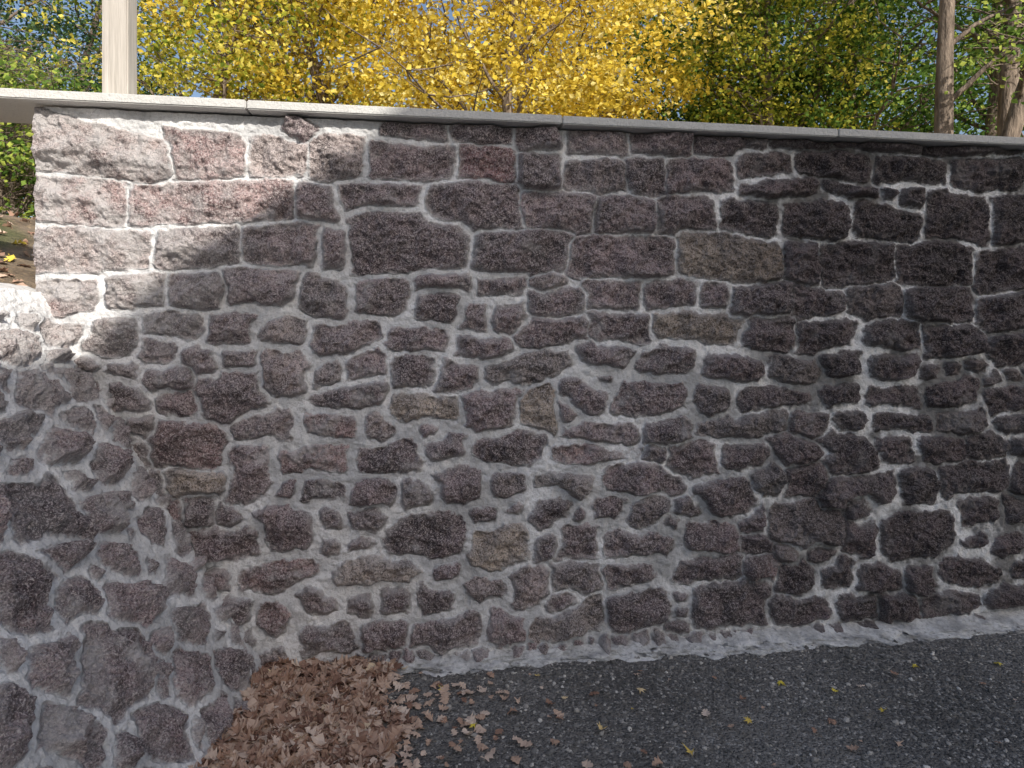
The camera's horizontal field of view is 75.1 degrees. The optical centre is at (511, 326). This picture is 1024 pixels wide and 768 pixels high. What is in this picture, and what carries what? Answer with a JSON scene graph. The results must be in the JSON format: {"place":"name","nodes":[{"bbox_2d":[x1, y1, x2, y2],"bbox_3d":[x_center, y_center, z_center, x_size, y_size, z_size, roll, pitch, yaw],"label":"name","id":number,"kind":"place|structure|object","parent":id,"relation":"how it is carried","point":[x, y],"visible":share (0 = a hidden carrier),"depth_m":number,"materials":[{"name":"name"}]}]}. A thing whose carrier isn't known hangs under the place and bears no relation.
{"place":"outdoors","nodes":[
{"label":"outdoors","id":0,"kind":"place"},
{"bbox_2d":[0,214,35,288],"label":"terrain","id":1,"kind":"structure","parent":0,"point":[18,232],"depth_m":3.75,"materials":[{"name":"soil"}]},
{"bbox_2d":[0,5,84,218],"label":"elder shrub","id":2,"kind":"object","parent":1,"relation":"on","point":[29,213],"visible":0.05,"depth_m":7.65,"materials":[{"name":"green plant"}]},
{"bbox_2d":[0,1,141,218],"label":"elder shrub","id":3,"kind":"object","parent":1,"relation":"on","point":[12,158],"visible":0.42,"depth_m":6.16,"materials":[{"name":"green plant"}]},
{"bbox_2d":[0,0,153,170],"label":"spruce tree","id":4,"kind":"object","parent":1,"relation":"on","point":[7,17],"visible":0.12,"depth_m":11.14,"materials":[{"name":"green plant"}]},
{"bbox_2d":[0,0,206,130],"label":"spruce tree","id":5,"kind":"object","parent":1,"relation":"on","point":[92,32],"visible":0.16,"depth_m":14.80,"materials":[{"name":"green plant"}]},
{"bbox_2d":[6,0,414,105],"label":"linden tree","id":6,"kind":"object","parent":1,"relation":"on","point":[217,16],"visible":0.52,"depth_m":10.60,"materials":[{"name":"yellow plant"}]},
{"bbox_2d":[98,0,521,110],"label":"yellow maple tree","id":7,"kind":"object","parent":1,"relation":"on","point":[296,77],"visible":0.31,"depth_m":11.22,"materials":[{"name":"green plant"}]},
{"bbox_2d":[1,0,1023,218],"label":"distant woodland","id":8,"kind":"object","parent":1,"relation":"on","point":[148,18],"depth_m":27.64,"materials":[{"name":"green plant"}]},
{"bbox_2d":[296,0,752,119],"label":"yellow maple tree","id":9,"kind":"object","parent":1,"relation":"on","point":[504,95],"visible":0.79,"depth_m":10.35,"materials":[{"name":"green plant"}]},
{"bbox_2d":[425,0,740,120],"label":"yellow maple tree","id":10,"kind":"object","parent":1,"relation":"on","point":[685,96],"visible":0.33,"depth_m":12.40,"materials":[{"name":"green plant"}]},
{"bbox_2d":[580,0,878,123],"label":"beech tree","id":11,"kind":"object","parent":1,"relation":"on","point":[674,115],"visible":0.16,"depth_m":13.90,"materials":[{"name":"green plant"}]},
{"bbox_2d":[635,0,935,130],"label":"linden tree","id":12,"kind":"object","parent":1,"relation":"on","point":[769,115],"visible":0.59,"depth_m":12.36,"materials":[{"name":"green plant"}]},
{"bbox_2d":[652,0,1023,136],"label":"beech tree","id":13,"kind":"object","parent":1,"relation":"on","point":[893,82],"visible":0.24,"depth_m":12.75,"materials":[{"name":"green plant"}]},
{"bbox_2d":[805,0,1023,136],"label":"beech tree","id":14,"kind":"object","parent":1,"relation":"on","point":[988,125],"visible":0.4,"depth_m":12.56,"materials":[{"name":"green plant"}]},
{"bbox_2d":[815,0,1023,135],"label":"oak tree","id":15,"kind":"object","parent":1,"relation":"on","point":[1004,98],"visible":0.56,"depth_m":9.36,"materials":[{"name":"green plant"}]},
{"bbox_2d":[891,0,1023,133],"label":"oak tree","id":16,"kind":"object","parent":1,"relation":"on","point":[947,41],"visible":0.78,"depth_m":8.83,"materials":[{"name":"brown plant"}]},
{"bbox_2d":[915,0,1023,136],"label":"oak tree","id":17,"kind":"object","parent":1,"relation":"on","point":[1013,124],"visible":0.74,"depth_m":8.51,"materials":[{"name":"green plant"}]},
{"bbox_2d":[0,0,1023,216],"label":"sky","id":18,"kind":"structure","parent":0,"point":[195,94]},
{"bbox_2d":[334,626,1023,767],"bbox_3d":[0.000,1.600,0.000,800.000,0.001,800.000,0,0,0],"label":"ground","id":19,"kind":"structure","parent":0,"point":[798,735],"depth_m":2.76,"materials":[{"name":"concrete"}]},
{"bbox_2d":[0,288,262,767],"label":"battered stone wing wall","id":20,"kind":"structure","parent":19,"relation":"on","point":[123,644],"depth_m":2.38,"materials":[{"name":"grey stone"}]},
{"bbox_2d":[0,283,36,291],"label":"mortar crown","id":21,"kind":"object","parent":20,"relation":"on","point":[16,287],"visible":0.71,"depth_m":2.93},
{"bbox_2d":[188,654,413,767],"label":"leaf pile","id":22,"kind":"object","parent":19,"relation":"on","point":[313,712],"visible":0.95,"depth_m":2.63,"materials":[{"name":"brown plant"}]},
{"bbox_2d":[0,211,1023,767],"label":"fallen leaves","id":23,"kind":"object","parent":19,"relation":"on","point":[412,697],"visible":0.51,"depth_m":2.71,"materials":[{"name":"brown plant"}]},
{"bbox_2d":[31,107,1023,666],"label":"stone retaining wall","id":24,"kind":"structure","parent":19,"relation":"on","point":[397,391],"depth_m":3.25,"materials":[{"name":"grey stone"}]},
{"bbox_2d":[336,610,1023,677],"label":"mortar footing strip","id":25,"kind":"object","parent":19,"relation":"on","point":[764,642],"visible":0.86,"depth_m":3.33,"materials":[{"name":"grey concrete"}]},
{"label":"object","id":26,"kind":"object","parent":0,"visible":0},
{"bbox_2d":[0,88,1023,151],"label":"coping","id":27,"kind":"object","parent":26,"relation":"on","point":[17,105],"visible":0.45,"depth_m":3.14,"materials":[{"name":"concrete"}]},
{"bbox_2d":[102,0,136,93],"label":"wooden post","id":28,"kind":"object","parent":27,"relation":"on","point":[119,46],"depth_m":3.06,"materials":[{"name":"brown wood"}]}
]}

